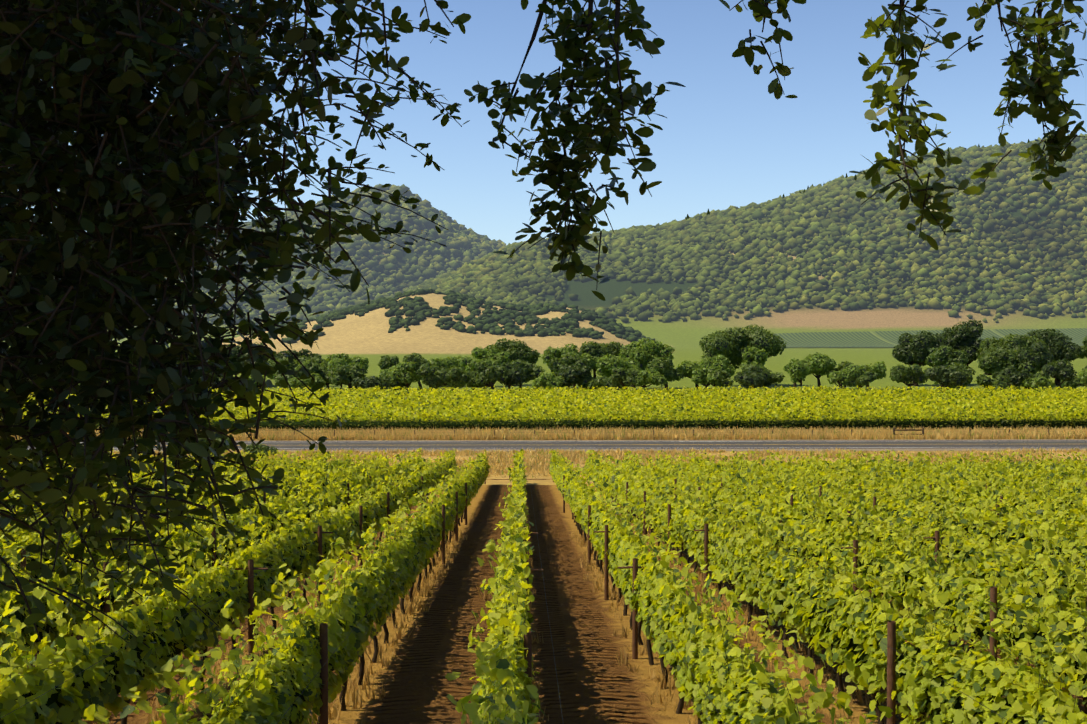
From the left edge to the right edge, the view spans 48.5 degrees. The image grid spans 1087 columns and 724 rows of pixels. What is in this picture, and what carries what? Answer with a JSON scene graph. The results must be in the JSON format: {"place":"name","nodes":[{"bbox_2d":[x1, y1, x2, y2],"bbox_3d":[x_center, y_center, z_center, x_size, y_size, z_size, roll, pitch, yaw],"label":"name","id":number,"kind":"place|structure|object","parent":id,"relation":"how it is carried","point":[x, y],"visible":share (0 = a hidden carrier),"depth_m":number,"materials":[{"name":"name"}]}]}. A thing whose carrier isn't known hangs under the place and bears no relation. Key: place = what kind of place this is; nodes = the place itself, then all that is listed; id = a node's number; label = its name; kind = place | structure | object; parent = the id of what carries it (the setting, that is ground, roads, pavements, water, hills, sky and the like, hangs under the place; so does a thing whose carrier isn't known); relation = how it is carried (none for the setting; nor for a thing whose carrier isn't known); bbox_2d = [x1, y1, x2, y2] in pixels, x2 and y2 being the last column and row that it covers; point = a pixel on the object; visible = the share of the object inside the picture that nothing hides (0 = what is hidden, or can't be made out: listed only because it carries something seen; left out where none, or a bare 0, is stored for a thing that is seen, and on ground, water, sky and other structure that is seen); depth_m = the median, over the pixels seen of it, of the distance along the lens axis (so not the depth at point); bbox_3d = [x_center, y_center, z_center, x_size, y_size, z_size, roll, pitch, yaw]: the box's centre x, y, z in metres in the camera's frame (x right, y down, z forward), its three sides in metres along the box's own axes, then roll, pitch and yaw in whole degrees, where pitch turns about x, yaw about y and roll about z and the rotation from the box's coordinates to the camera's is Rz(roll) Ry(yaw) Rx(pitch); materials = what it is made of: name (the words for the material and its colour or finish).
{"place":"outdoors","nodes":[
{"label":"outdoors","id":0,"kind":"place"},
{"bbox_2d":[0,479,1083,723],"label":"vineyard soil","id":1,"kind":"structure","parent":0,"point":[596,681],"depth_m":22.44,"materials":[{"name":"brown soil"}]},
{"bbox_2d":[0,487,1084,723],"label":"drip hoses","id":2,"kind":"object","parent":1,"relation":"on","point":[636,593],"visible":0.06,"depth_m":18.11,"materials":[{"name":"black"}]},
{"bbox_2d":[0,556,1086,723],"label":"vine leaves","id":3,"kind":"object","parent":1,"relation":"on","point":[728,700],"visible":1,"depth_m":11.55,"materials":[{"name":"green plant"}]},
{"bbox_2d":[0,463,1086,723],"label":"vines","id":4,"kind":"object","parent":1,"relation":"on","point":[739,721],"depth_m":18.55,"materials":[{"name":"green plant"}]},
{"bbox_2d":[5,460,1086,723],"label":"vineyard posts","id":5,"kind":"object","parent":1,"relation":"on","point":[891,648],"visible":0.31,"depth_m":21.17,"materials":[{"name":"brown wood"}]},
{"bbox_2d":[0,462,1086,567],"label":"vine leaves","id":6,"kind":"object","parent":5,"relation":"attached to","point":[686,510],"visible":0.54,"depth_m":37.56,"materials":[{"name":"green plant"}]},
{"bbox_2d":[1,447,1086,505],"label":"vine leaves","id":7,"kind":"object","parent":5,"relation":"attached to","point":[478,473],"visible":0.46,"depth_m":65.00,"materials":[{"name":"green plant"}]},
{"bbox_2d":[84,505,1086,723],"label":"vine trunks","id":8,"kind":"object","parent":1,"relation":"on","point":[640,642],"visible":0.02,"depth_m":22.51,"materials":[{"name":"brown wood"}]},
{"bbox_2d":[0,503,1085,723],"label":"vine shoots","id":9,"kind":"object","parent":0,"point":[299,610],"visible":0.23,"depth_m":15.56,"materials":[{"name":"green plant"}]},
{"bbox_2d":[0,0,1086,661],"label":"oak","id":10,"kind":"object","parent":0,"point":[38,482],"depth_m":3.46,"materials":[{"name":"green plant"}]},
{"bbox_2d":[0,0,340,445],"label":"tree foliage","id":11,"kind":"object","parent":10,"relation":"attached to","point":[161,193],"visible":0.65,"depth_m":2.90,"materials":[{"name":"green plant"}]},
{"bbox_2d":[3,158,1086,484],"bbox_3d":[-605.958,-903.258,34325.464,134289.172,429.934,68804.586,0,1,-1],"label":"ground","id":12,"kind":"structure","parent":0,"point":[371,338],"depth_m":929.75,"materials":[{"name":"beige soil"}]},
{"bbox_2d":[263,288,655,343],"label":"hillside trees","id":13,"kind":"object","parent":12,"relation":"on","point":[417,310],"visible":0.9,"depth_m":893.88,"materials":[{"name":"green plant"}]},
{"bbox_2d":[0,385,1086,430],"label":"vine","id":14,"kind":"object","parent":12,"relation":"on","point":[731,404],"visible":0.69,"depth_m":155.40,"materials":[{"name":"green plant"}]},
{"bbox_2d":[0,425,1086,477],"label":"dry grass tufts","id":15,"kind":"object","parent":12,"relation":"on","point":[531,458],"visible":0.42,"depth_m":126.76,"materials":[{"name":"plant"}]},
{"bbox_2d":[8,319,1086,460],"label":"tree line","id":16,"kind":"object","parent":12,"relation":"on","point":[1019,359],"depth_m":246.10,"materials":[{"name":"green plant"}]},
{"bbox_2d":[96,393,1086,429],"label":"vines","id":17,"kind":"object","parent":12,"relation":"on","point":[662,424],"visible":0.12,"depth_m":136.15,"materials":[{"name":"plant"}]},
{"bbox_2d":[110,439,1086,451],"bbox_3d":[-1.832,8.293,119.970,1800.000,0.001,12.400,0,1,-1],"label":"road shoulder","id":18,"kind":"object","parent":12,"relation":"on","point":[869,449],"visible":0.29,"depth_m":115.68},
{"bbox_2d":[254,427,1048,437],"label":"road fence","id":19,"kind":"object","parent":12,"relation":"on","point":[894,429],"visible":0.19,"depth_m":127.91,"materials":[{"name":"brown wood"}]},
{"bbox_2d":[685,139,1029,219],"bbox_3d":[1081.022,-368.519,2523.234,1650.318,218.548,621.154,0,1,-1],"label":"trees","id":20,"kind":"object","parent":12,"relation":"on","point":[783,196],"visible":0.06,"depth_m":2285.25,"materials":[{"name":"green plant"}]},
{"bbox_2d":[10,133,1086,324],"bbox_3d":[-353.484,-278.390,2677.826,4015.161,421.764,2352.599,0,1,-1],"label":"forest hills","id":21,"kind":"structure","parent":0,"point":[704,238],"depth_m":1886.80,"materials":[{"name":"green plant"}]},
{"bbox_2d":[18,0,1086,244],"label":"sky","id":22,"kind":"structure","parent":0,"point":[724,141],"materials":[{"name":"blue"}]},
{"bbox_2d":[27,440,1086,449],"bbox_3d":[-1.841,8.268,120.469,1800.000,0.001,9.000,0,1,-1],"label":"road","id":23,"kind":"structure","parent":0,"point":[633,445],"depth_m":120.91,"materials":[{"name":"grey asphalt"}]},
{"bbox_2d":[80,441,761,442],"bbox_3d":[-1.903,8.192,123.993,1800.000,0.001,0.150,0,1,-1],"label":"road edge line","id":24,"kind":"object","parent":23,"relation":"on","point":[691,441],"visible":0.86,"depth_m":124.35,"materials":[{"name":"white paint"}]},
{"bbox_2d":[137,444,833,445],"bbox_3d":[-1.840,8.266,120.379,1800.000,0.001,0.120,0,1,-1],"label":"road centre line","id":25,"kind":"object","parent":23,"relation":"on","point":[766,444],"visible":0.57,"depth_m":120.86,"materials":[{"name":"yellow paint"}]},
{"bbox_2d":[238,447,932,448],"bbox_3d":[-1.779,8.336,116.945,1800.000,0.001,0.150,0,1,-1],"label":"road edge line","id":26,"kind":"object","parent":23,"relation":"on","point":[846,447],"visible":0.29,"depth_m":117.57,"materials":[{"name":"white paint"}]},
{"bbox_2d":[636,444,703,444],"bbox_3d":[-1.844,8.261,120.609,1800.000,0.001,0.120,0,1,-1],"label":"road centre line","id":27,"kind":"object","parent":23,"relation":"on","point":[669,444],"visible":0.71,"depth_m":120.86,"materials":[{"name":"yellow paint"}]},
{"bbox_2d":[228,429,1036,435],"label":"road fence wires","id":28,"kind":"object","parent":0,"point":[570,432],"visible":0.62,"depth_m":127.28,"materials":[{"name":"grey metal"}]},
{"bbox_2d":[773,328,1086,346],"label":"distant field","id":29,"kind":"structure","parent":0,"point":[861,339],"depth_m":1464.71,"materials":[{"name":"green plant"}]}
]}

